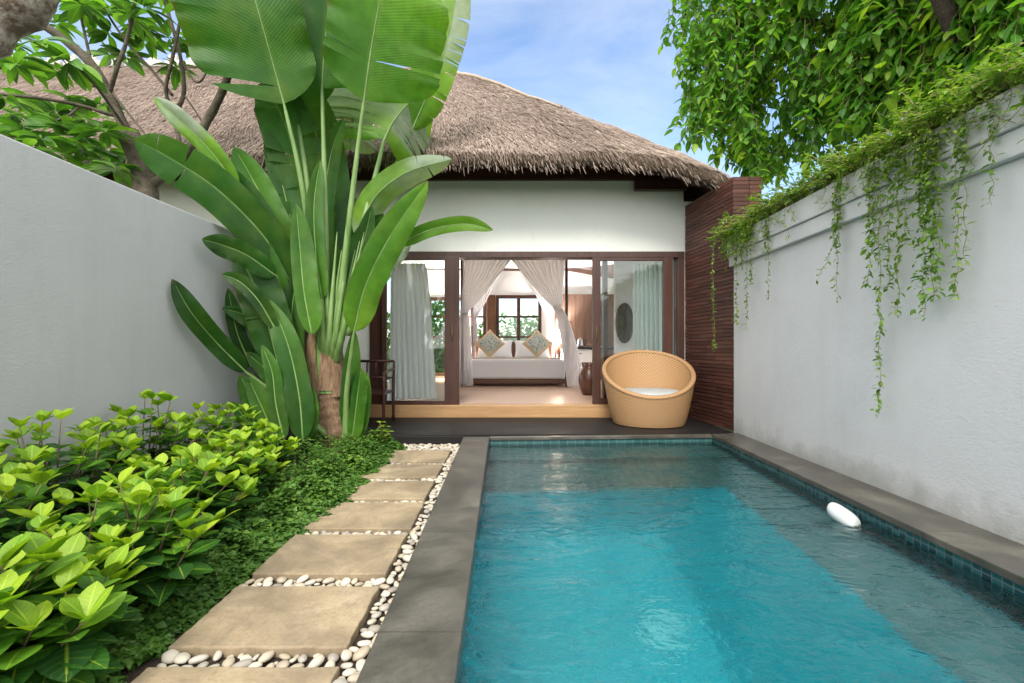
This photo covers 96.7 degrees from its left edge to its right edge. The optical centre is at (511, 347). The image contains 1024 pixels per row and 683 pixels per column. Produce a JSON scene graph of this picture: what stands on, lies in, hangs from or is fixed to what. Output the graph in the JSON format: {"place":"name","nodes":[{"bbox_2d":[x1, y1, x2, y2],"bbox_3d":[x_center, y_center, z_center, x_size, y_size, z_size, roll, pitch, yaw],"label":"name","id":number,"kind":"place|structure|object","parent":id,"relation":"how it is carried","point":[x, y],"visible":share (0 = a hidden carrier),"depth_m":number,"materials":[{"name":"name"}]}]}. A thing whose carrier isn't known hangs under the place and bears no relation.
{"place":"outdoors","nodes":[
{"label":"outdoors","id":0,"kind":"place"},
{"bbox_2d":[13,0,902,347],"label":"sky","id":1,"kind":"structure","parent":0,"point":[599,60],"materials":[{"name":"blue"}]},
{"bbox_2d":[387,349,733,432],"bbox_3d":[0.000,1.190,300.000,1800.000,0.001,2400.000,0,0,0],"label":"ground","id":2,"kind":"structure","parent":0,"point":[388,373],"depth_m":22.10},
{"bbox_2d":[0,0,231,200],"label":"frangipani tree","id":3,"kind":"object","parent":2,"relation":"on","point":[20,20],"visible":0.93,"depth_m":4.86,"materials":[{"name":"green plant"}]},
{"bbox_2d":[0,134,261,537],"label":"boundary wall","id":4,"kind":"structure","parent":2,"relation":"on","point":[92,266],"depth_m":3.27,"materials":[{"name":"grey paint"}]},
{"bbox_2d":[5,446,365,680],"bbox_3d":[-2.134,1.199,2.165,1.693,0.102,6.330,0,0,0],"label":"planting bed","id":5,"kind":"object","parent":2,"relation":"on","point":[124,672],"depth_m":2.55,"materials":[{"name":"soil"}]},
{"bbox_2d":[0,452,73,548],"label":"leafy shrub","id":6,"kind":"object","parent":5,"relation":"on","point":[10,487],"visible":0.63,"depth_m":2.07,"materials":[{"name":"green plant"}]},
{"bbox_2d":[0,532,146,682],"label":"leafy shrub","id":7,"kind":"object","parent":5,"relation":"on","point":[67,617],"visible":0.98,"depth_m":1.41,"materials":[{"name":"green plant"}]},
{"bbox_2d":[0,407,150,539],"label":"leafy shrub","id":8,"kind":"object","parent":5,"relation":"on","point":[36,455],"visible":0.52,"depth_m":2.58,"materials":[{"name":"green plant"}]},
{"bbox_2d":[12,466,239,613],"bbox_3d":[-1.647,0.854,1.926,0.734,0.642,0.807,0,0,0],"label":"leafy shrub","id":9,"kind":"object","parent":5,"relation":"on","point":[157,584],"visible":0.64,"depth_m":1.91,"materials":[{"name":"green plant"}]},
{"bbox_2d":[68,388,214,492],"bbox_3d":[-2.619,0.738,3.260,0.803,0.874,0.825,0,0,0],"label":"leafy shrub","id":10,"kind":"object","parent":5,"relation":"on","point":[123,420],"visible":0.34,"depth_m":3.23,"materials":[{"name":"green plant"}]},
{"bbox_2d":[117,442,264,546],"bbox_3d":[-1.800,0.852,2.467,0.722,0.646,0.741,0,0,0],"label":"leafy shrub","id":11,"kind":"object","parent":5,"relation":"on","point":[205,487],"visible":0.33,"depth_m":2.52,"materials":[{"name":"green plant"}]},
{"bbox_2d":[174,401,268,469],"bbox_3d":[-2.531,0.817,3.961,0.708,0.715,0.848,0,0,0],"label":"leafy shrub","id":12,"kind":"object","parent":5,"relation":"on","point":[211,418],"visible":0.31,"depth_m":3.96,"materials":[{"name":"green plant"}]},
{"bbox_2d":[165,429,290,513],"bbox_3d":[-1.929,0.879,3.043,0.717,0.591,0.731,0,0,0],"label":"leafy shrub","id":13,"kind":"object","parent":5,"relation":"on","point":[252,458],"visible":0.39,"depth_m":3.09,"materials":[{"name":"green plant"}]},
{"bbox_2d":[94,427,407,682],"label":"ground cover","id":14,"kind":"object","parent":5,"relation":"on","point":[261,536],"visible":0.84,"depth_m":2.65,"materials":[{"name":"green plant"}]},
{"bbox_2d":[209,418,300,486],"bbox_3d":[-2.147,0.882,3.702,0.678,0.586,0.745,0,0,0],"label":"leafy shrub","id":15,"kind":"object","parent":5,"relation":"on","point":[269,438],"visible":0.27,"depth_m":3.72,"materials":[{"name":"green plant"}]},
{"bbox_2d":[134,0,492,452],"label":"banana plant","id":16,"kind":"object","parent":5,"relation":"on","point":[313,251],"visible":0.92,"depth_m":4.73,"materials":[{"name":"green plant"}]},
{"bbox_2d":[375,421,393,444],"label":"young plant","id":17,"kind":"object","parent":5,"relation":"on","point":[384,430],"visible":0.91,"depth_m":5.01,"materials":[{"name":"green plant"}]},
{"bbox_2d":[127,446,458,682],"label":"path bed","id":18,"kind":"object","parent":2,"relation":"on","point":[154,662],"visible":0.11,"depth_m":1.74,"materials":[{"name":"soil"}]},
{"bbox_2d":[157,663,166,666],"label":"pebble","id":19,"kind":"object","parent":18,"relation":"on","point":[162,665],"visible":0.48,"depth_m":1.60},
{"bbox_2d":[161,649,179,663],"bbox_3d":[-1.242,1.122,1.655,0.069,0.029,0.057,10,14,21],"label":"pebble","id":20,"kind":"object","parent":18,"relation":"on","point":[168,656],"visible":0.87,"depth_m":1.64,"materials":[{"name":"stone"}]},
{"bbox_2d":[173,652,190,663],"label":"pebble","id":21,"kind":"object","parent":18,"relation":"on","point":[182,658],"visible":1,"depth_m":1.63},
{"bbox_2d":[188,654,209,664],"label":"pebble","id":22,"kind":"object","parent":18,"relation":"on","point":[198,659],"visible":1,"depth_m":1.63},
{"bbox_2d":[197,661,208,666],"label":"pebble","id":23,"kind":"object","parent":18,"relation":"on","point":[204,664],"visible":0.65,"depth_m":1.60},
{"bbox_2d":[213,650,222,660],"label":"pebble","id":24,"kind":"object","parent":18,"relation":"on","point":[217,656],"visible":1,"depth_m":1.65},
{"bbox_2d":[222,657,234,666],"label":"pebble","id":25,"kind":"object","parent":18,"relation":"on","point":[229,662],"visible":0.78,"depth_m":1.61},
{"bbox_2d":[131,666,338,682],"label":"stepping stone","id":26,"kind":"object","parent":18,"relation":"on","point":[180,674],"visible":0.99,"depth_m":1.53,"materials":[{"name":"stone"}]},
{"bbox_2d":[231,658,251,666],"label":"pebble","id":27,"kind":"object","parent":18,"relation":"on","point":[247,662],"visible":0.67,"depth_m":1.60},
{"bbox_2d":[240,654,251,660],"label":"pebble","id":28,"kind":"object","parent":18,"relation":"on","point":[246,656],"visible":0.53,"depth_m":1.65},
{"bbox_2d":[245,579,254,584],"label":"pebble","id":29,"kind":"object","parent":18,"relation":"on","point":[249,581],"visible":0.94,"depth_m":2.18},
{"bbox_2d":[248,662,262,666],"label":"pebble","id":30,"kind":"object","parent":18,"relation":"on","point":[256,664],"visible":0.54,"depth_m":1.60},
{"bbox_2d":[252,654,259,661],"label":"pebble","id":31,"kind":"object","parent":18,"relation":"on","point":[255,657],"visible":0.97,"depth_m":1.65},
{"bbox_2d":[254,578,263,583],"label":"pebble","id":32,"kind":"object","parent":18,"relation":"on","point":[260,580],"visible":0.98,"depth_m":2.19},
{"bbox_2d":[258,650,274,662],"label":"pebble","id":33,"kind":"object","parent":18,"relation":"on","point":[266,656],"visible":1,"depth_m":1.63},
{"bbox_2d":[262,581,272,585],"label":"pebble","id":34,"kind":"object","parent":18,"relation":"on","point":[268,583],"visible":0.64,"depth_m":2.15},
{"bbox_2d":[262,577,272,583],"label":"pebble","id":35,"kind":"object","parent":18,"relation":"on","point":[268,579],"visible":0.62,"depth_m":2.19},
{"bbox_2d":[168,586,379,657],"bbox_3d":[-0.941,1.135,1.890,0.669,0.070,0.436,0,0,0],"label":"stepping stone","id":36,"kind":"object","parent":18,"relation":"on","point":[293,621],"visible":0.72,"depth_m":1.83,"materials":[{"name":"stone"}]},
{"bbox_2d":[277,577,286,583],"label":"pebble","id":37,"kind":"object","parent":18,"relation":"on","point":[281,580],"visible":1,"depth_m":2.17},
{"bbox_2d":[276,660,289,666],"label":"pebble","id":38,"kind":"object","parent":18,"relation":"on","point":[284,663],"visible":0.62,"depth_m":1.60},
{"bbox_2d":[279,653,290,659],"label":"pebble","id":39,"kind":"object","parent":18,"relation":"on","point":[283,656],"visible":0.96,"depth_m":1.65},
{"bbox_2d":[283,579,292,585],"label":"pebble","id":40,"kind":"object","parent":18,"relation":"on","point":[288,582],"visible":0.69,"depth_m":2.16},
{"bbox_2d":[289,657,296,663],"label":"pebble","id":41,"kind":"object","parent":18,"relation":"on","point":[292,660],"visible":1,"depth_m":1.63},
{"bbox_2d":[291,663,304,666],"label":"pebble","id":42,"kind":"object","parent":18,"relation":"on","point":[299,665],"visible":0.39,"depth_m":1.60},
{"bbox_2d":[296,575,309,582],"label":"pebble","id":43,"kind":"object","parent":18,"relation":"on","point":[303,578],"visible":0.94,"depth_m":2.19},
{"bbox_2d":[298,654,307,662],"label":"pebble","id":44,"kind":"object","parent":18,"relation":"on","point":[302,658],"visible":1,"depth_m":1.63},
{"bbox_2d":[304,579,315,585],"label":"pebble","id":45,"kind":"object","parent":18,"relation":"on","point":[310,582],"visible":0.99,"depth_m":2.16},
{"bbox_2d":[307,654,324,667],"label":"pebble","id":46,"kind":"object","parent":18,"relation":"on","point":[317,661],"visible":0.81,"depth_m":1.61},
{"bbox_2d":[322,577,334,583],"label":"pebble","id":47,"kind":"object","parent":18,"relation":"on","point":[329,580],"visible":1,"depth_m":2.17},
{"bbox_2d":[324,660,334,666],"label":"pebble","id":48,"kind":"object","parent":18,"relation":"on","point":[330,663],"visible":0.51,"depth_m":1.60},
{"bbox_2d":[252,534,406,581],"bbox_3d":[-0.949,1.135,2.455,0.667,0.070,0.477,0,0,0],"label":"stepping stone","id":49,"kind":"object","parent":18,"relation":"on","point":[365,557],"visible":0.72,"depth_m":2.39,"materials":[{"name":"stone"}]},
{"bbox_2d":[328,653,338,661],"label":"pebble","id":50,"kind":"object","parent":18,"relation":"on","point":[334,656],"visible":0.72,"depth_m":1.64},
{"bbox_2d":[332,678,347,682],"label":"pebble","id":51,"kind":"object","parent":18,"relation":"on","point":[341,680],"visible":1,"depth_m":1.51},
{"bbox_2d":[340,577,350,585],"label":"pebble","id":52,"kind":"object","parent":18,"relation":"on","point":[344,581],"visible":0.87,"depth_m":2.17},
{"bbox_2d":[341,649,351,661],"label":"pebble","id":53,"kind":"object","parent":18,"relation":"on","point":[346,655],"visible":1,"depth_m":1.64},
{"bbox_2d":[340,662,353,668],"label":"pebble","id":54,"kind":"object","parent":18,"relation":"on","point":[346,665],"visible":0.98,"depth_m":1.60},
{"bbox_2d":[342,668,356,676],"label":"pebble","id":55,"kind":"object","parent":18,"relation":"on","point":[348,672],"visible":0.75,"depth_m":1.57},
{"bbox_2d":[347,673,359,682],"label":"pebble","id":56,"kind":"object","parent":18,"relation":"on","point":[352,678],"visible":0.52,"depth_m":1.52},
{"bbox_2d":[349,646,358,652],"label":"pebble","id":57,"kind":"object","parent":18,"relation":"on","point":[353,649],"visible":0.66,"depth_m":1.69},
{"bbox_2d":[351,578,357,584],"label":"pebble","id":58,"kind":"object","parent":18,"relation":"on","point":[354,581],"visible":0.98,"depth_m":2.18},
{"bbox_2d":[354,582,363,586],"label":"pebble","id":59,"kind":"object","parent":18,"relation":"on","point":[358,584],"visible":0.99,"depth_m":2.16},
{"bbox_2d":[356,659,365,671],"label":"pebble","id":60,"kind":"object","parent":18,"relation":"on","point":[360,664],"visible":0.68,"depth_m":1.60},
{"bbox_2d":[352,645,370,661],"bbox_3d":[-0.553,1.120,1.670,0.059,0.030,0.073,-17,2,39],"label":"pebble","id":61,"kind":"object","parent":18,"relation":"on","point":[361,652],"visible":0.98,"depth_m":1.65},
{"bbox_2d":[304,502,423,533],"bbox_3d":[-0.950,1.135,3.015,0.667,0.070,0.477,0,0,0],"label":"stepping stone","id":62,"kind":"object","parent":18,"relation":"on","point":[364,517],"visible":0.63,"depth_m":2.95,"materials":[{"name":"stone"}]},
{"bbox_2d":[357,640,371,646],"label":"pebble","id":63,"kind":"object","parent":18,"relation":"on","point":[362,643],"visible":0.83,"depth_m":1.72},
{"bbox_2d":[361,631,373,637],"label":"pebble","id":64,"kind":"object","parent":18,"relation":"on","point":[367,634],"visible":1,"depth_m":1.77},
{"bbox_2d":[367,619,376,625],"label":"pebble","id":65,"kind":"object","parent":18,"relation":"on","point":[370,622],"visible":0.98,"depth_m":1.85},
{"bbox_2d":[367,625,380,633],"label":"pebble","id":66,"kind":"object","parent":18,"relation":"on","point":[375,629],"visible":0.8,"depth_m":1.81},
{"bbox_2d":[371,611,381,618],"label":"pebble","id":67,"kind":"object","parent":18,"relation":"on","point":[376,614],"visible":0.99,"depth_m":1.90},
{"bbox_2d":[372,578,385,585],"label":"pebble","id":68,"kind":"object","parent":18,"relation":"on","point":[378,582],"visible":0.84,"depth_m":2.16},
{"bbox_2d":[379,603,389,611],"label":"pebble","id":69,"kind":"object","parent":18,"relation":"on","point":[384,607],"visible":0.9,"depth_m":1.95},
{"bbox_2d":[379,584,389,589],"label":"pebble","id":70,"kind":"object","parent":18,"relation":"on","point":[384,586],"visible":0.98,"depth_m":2.13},
{"bbox_2d":[381,591,390,596],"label":"pebble","id":71,"kind":"object","parent":18,"relation":"on","point":[386,594],"visible":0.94,"depth_m":2.07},
{"bbox_2d":[386,576,393,584],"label":"pebble","id":72,"kind":"object","parent":18,"relation":"on","point":[390,580],"visible":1,"depth_m":2.17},
{"bbox_2d":[347,481,434,502],"bbox_3d":[-0.970,1.135,3.548,0.665,0.070,0.451,0,0,0],"label":"stepping stone","id":73,"kind":"object","parent":18,"relation":"on","point":[389,491],"visible":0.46,"depth_m":3.49,"materials":[{"name":"stone"}]},
{"bbox_2d":[387,586,397,592],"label":"pebble","id":74,"kind":"object","parent":18,"relation":"on","point":[392,589],"visible":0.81,"depth_m":2.10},
{"bbox_2d":[393,562,402,565],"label":"pebble","id":75,"kind":"object","parent":18,"relation":"on","point":[397,563],"visible":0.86,"depth_m":2.35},
{"bbox_2d":[395,566,401,572],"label":"pebble","id":76,"kind":"object","parent":18,"relation":"on","point":[398,569],"visible":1,"depth_m":2.30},
{"bbox_2d":[361,464,442,480],"bbox_3d":[-0.980,1.135,4.095,0.667,0.070,0.436,0,0,0],"label":"stepping stone","id":77,"kind":"object","parent":18,"relation":"on","point":[419,472],"visible":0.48,"depth_m":4.02,"materials":[{"name":"stone"}]},
{"bbox_2d":[401,545,412,549],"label":"pebble","id":78,"kind":"object","parent":18,"relation":"on","point":[403,547],"visible":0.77,"depth_m":2.54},
{"bbox_2d":[403,555,410,561],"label":"pebble","id":79,"kind":"object","parent":18,"relation":"on","point":[406,558],"visible":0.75,"depth_m":2.41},
{"bbox_2d":[403,549,412,554],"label":"pebble","id":80,"kind":"object","parent":18,"relation":"on","point":[407,551],"visible":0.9,"depth_m":2.49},
{"bbox_2d":[411,533,417,540],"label":"pebble","id":81,"kind":"object","parent":18,"relation":"on","point":[414,536],"visible":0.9,"depth_m":2.68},
{"bbox_2d":[386,450,450,463],"bbox_3d":[-0.982,1.135,4.655,0.669,0.070,0.496,0,0,0],"label":"stepping stone","id":82,"kind":"object","parent":18,"relation":"on","point":[420,456],"visible":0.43,"depth_m":4.61,"materials":[{"name":"stone"}]},
{"bbox_2d":[391,443,459,466],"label":"pebbles","id":83,"kind":"object","parent":18,"relation":"on","point":[454,449],"visible":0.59,"depth_m":5.07,"materials":[{"name":"stone"}]},
{"bbox_2d":[424,509,430,513],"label":"pebble","id":84,"kind":"object","parent":18,"relation":"on","point":[427,511],"visible":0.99,"depth_m":3.08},
{"bbox_2d":[0,55,761,430],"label":"villa","id":85,"kind":"object","parent":2,"relation":"on","point":[602,209],"visible":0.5,"depth_m":6.96,"materials":[{"name":"paint"}]},
{"bbox_2d":[389,263,436,399],"bbox_3d":[-1.585,-0.268,7.261,0.770,2.165,0.132,0,0,0],"label":"curtain","id":86,"kind":"object","parent":85,"relation":"hanging from","point":[411,346],"visible":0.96,"depth_m":7.26,"materials":[{"name":"white fabric"}]},
{"bbox_2d":[382,257,459,404],"bbox_3d":[-1.388,-0.250,6.915,1.175,2.270,0.069,0,0,0],"label":"sliding door","id":87,"kind":"structure","parent":85,"relation":"in","point":[451,264],"depth_m":6.90,"materials":[{"name":"brown glass"}]},
{"bbox_2d":[430,297,485,375],"bbox_3d":[-1.570,-0.325,13.045,1.660,2.250,0.150,0,0,0],"label":"window","id":88,"kind":"structure","parent":85,"relation":"in","point":[431,298],"depth_m":12.97,"materials":[{"name":"brown wood"}]},
{"bbox_2d":[496,295,540,340],"bbox_3d":[0.190,-0.705,13.045,1.300,1.610,0.150,0,0,0],"label":"window","id":89,"kind":"structure","parent":85,"relation":"in","point":[518,297],"depth_m":12.97,"materials":[{"name":"brown wood"}]},
{"bbox_2d":[460,260,581,385],"bbox_3d":[0.170,-0.675,11.415,2.980,3.070,2.880,0,0,0],"label":"bed","id":90,"kind":"object","parent":85,"relation":"on","point":[479,278],"depth_m":10.15,"materials":[{"name":"fabric"}]},
{"bbox_2d":[474,330,504,356],"bbox_3d":[-0.580,-0.110,11.860,0.820,0.780,0.264,0,0,0],"label":"cushion","id":91,"kind":"object","parent":90,"relation":"on","point":[489,343],"visible":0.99,"depth_m":11.79,"materials":[{"name":"fabric"}]},
{"bbox_2d":[477,340,511,356],"bbox_3d":[-0.460,0.020,12.200,0.950,0.459,0.306,0,0,0],"label":"pillow","id":92,"kind":"object","parent":90,"relation":"on","point":[504,350],"visible":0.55,"depth_m":12.08,"materials":[{"name":"white fabric"}]},
{"bbox_2d":[514,340,549,356],"bbox_3d":[0.540,0.020,12.200,0.950,0.459,0.306,0,0,0],"label":"pillow","id":93,"kind":"object","parent":90,"relation":"on","point":[522,350],"visible":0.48,"depth_m":12.08,"materials":[{"name":"white fabric"}]},
{"bbox_2d":[522,330,552,356],"bbox_3d":[0.660,-0.110,11.860,0.820,0.780,0.264,0,0,0],"label":"cushion","id":94,"kind":"object","parent":90,"relation":"on","point":[536,343],"visible":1,"depth_m":11.79,"materials":[{"name":"fabric"}]},
{"bbox_2d":[578,350,591,367],"bbox_3d":[1.950,0.445,12.643,0.500,0.790,0.515,0,0,0],"label":"fridge","id":95,"kind":"object","parent":85,"relation":"on","point":[585,356],"visible":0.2,"depth_m":12.40,"materials":[{"name":"white ceramic"}]},
{"bbox_2d":[578,363,591,394],"bbox_3d":[1.420,0.569,8.350,0.400,0.578,0.400,0,0,0],"label":"vase","id":96,"kind":"object","parent":85,"relation":"on","point":[585,379],"visible":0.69,"depth_m":8.21,"materials":[{"name":"brown ceramic"}]},
{"bbox_2d":[558,294,613,379],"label":"wall","id":97,"kind":"structure","parent":85,"relation":"on","point":[580,313],"depth_m":12.93,"materials":[{"name":"brown stone"}]},
{"bbox_2d":[576,338,586,346],"bbox_3d":[1.895,-0.162,12.558,0.299,0.280,0.190,0,0,-29],"label":"kettle","id":98,"kind":"object","parent":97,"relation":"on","point":[579,341],"visible":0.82,"depth_m":12.49,"materials":[{"name":"silver metal"}]},
{"bbox_2d":[615,303,632,342],"bbox_3d":[2.120,-0.470,8.542,0.340,0.760,0.116,0,0,0],"label":"wall ornament","id":99,"kind":"object","parent":85,"relation":"attached to","point":[624,323],"depth_m":8.54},
{"bbox_2d":[592,257,672,403],"bbox_3d":[1.846,-0.265,6.965,1.228,2.240,0.069,0,0,0],"label":"sliding door","id":100,"kind":"structure","parent":85,"relation":"in","point":[667,262],"depth_m":6.95,"materials":[{"name":"brown glass"}]},
{"bbox_2d":[633,263,661,351],"bbox_3d":[2.185,-0.268,7.300,0.470,2.165,0.133,0,0,0],"label":"curtain","id":101,"kind":"object","parent":85,"relation":"hanging from","point":[647,306],"visible":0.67,"depth_m":7.30,"materials":[{"name":"white fabric"}]},
{"bbox_3d":[1.300,0.575,12.615,0.440,0.450,0.470,0,0,0],"label":"bedside table","id":102,"kind":"object","parent":85,"relation":"on","visible":0},
{"bbox_2d":[552,330,560,356],"bbox_3d":[1.300,-0.075,12.600,0.360,0.850,0.360,0,0,0],"label":"table lamp","id":103,"kind":"object","parent":102,"relation":"on","point":[556,337],"visible":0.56,"depth_m":12.49,"materials":[{"name":"fabric"}]},
{"bbox_2d":[387,301,470,372],"bbox_3d":[-2.916,-0.293,14.916,3.172,3.156,1.839,0,0,0],"label":"garden bush","id":104,"kind":"object","parent":2,"relation":"on","point":[438,330],"visible":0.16,"depth_m":14.65,"materials":[{"name":"green plant"}]},
{"bbox_2d":[262,417,731,445],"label":"deck","id":105,"kind":"structure","parent":2,"relation":"on","point":[432,431],"depth_m":5.93,"materials":[{"name":"wood"}]},
{"bbox_2d":[361,360,394,424],"bbox_3d":[-1.980,0.611,6.364,0.564,0.879,0.569,0,0,0],"label":"armchair","id":106,"kind":"object","parent":105,"relation":"on","point":[383,392],"visible":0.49,"depth_m":6.58,"materials":[{"name":"brown wood"}]},
{"bbox_2d":[602,350,695,427],"bbox_3d":[1.905,0.533,6.385,1.271,1.015,1.178,0,0,0],"label":"tub chair","id":107,"kind":"object","parent":105,"relation":"on","point":[649,389],"visible":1,"depth_m":6.26,"materials":[{"name":"wicker"}]},
{"bbox_2d":[477,312,537,341],"bbox_3d":[0.341,-0.016,15.598,3.907,2.465,1.906,0,0,0],"label":"garden bush","id":108,"kind":"object","parent":2,"relation":"on","point":[531,324],"visible":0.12,"depth_m":15.49,"materials":[{"name":"green plant"}]},
{"bbox_2d":[356,433,1023,682],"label":"pool coping","id":109,"kind":"object","parent":2,"relation":"on","point":[420,637],"visible":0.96,"depth_m":2.41,"materials":[{"name":"stone"}]},
{"bbox_2d":[658,0,1023,198],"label":"weeping tree","id":110,"kind":"object","parent":2,"relation":"on","point":[862,62],"visible":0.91,"depth_m":5.51,"materials":[{"name":"green plant"}]},
{"bbox_2d":[727,85,1023,544],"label":"boundary wall","id":111,"kind":"structure","parent":2,"relation":"on","point":[943,432],"depth_m":3.16,"materials":[{"name":"paint"}]},
{"bbox_2d":[705,38,1023,416],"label":"creeper","id":112,"kind":"object","parent":111,"relation":"attached to","point":[995,80],"visible":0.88,"depth_m":2.97,"materials":[{"name":"green plant"}]},
{"bbox_2d":[459,442,1023,682],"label":"water","id":113,"kind":"structure","parent":0,"point":[686,562],"depth_m":2.18,"materials":[{"name":"liquid"}]},
{"bbox_2d":[827,502,860,525],"bbox_3d":[2.200,1.120,3.020,0.128,0.150,0.176,0,0,-26],"label":"pool float","id":114,"kind":"object","parent":113,"relation":"on","point":[837,512],"visible":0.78,"depth_m":2.99,"materials":[{"name":"white plastic"}]},
{"bbox_2d":[489,438,1023,597],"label":"pool","id":115,"kind":"structure","parent":0,"point":[1007,584],"depth_m":3.27,"materials":[{"name":"teal tile"}]}
]}

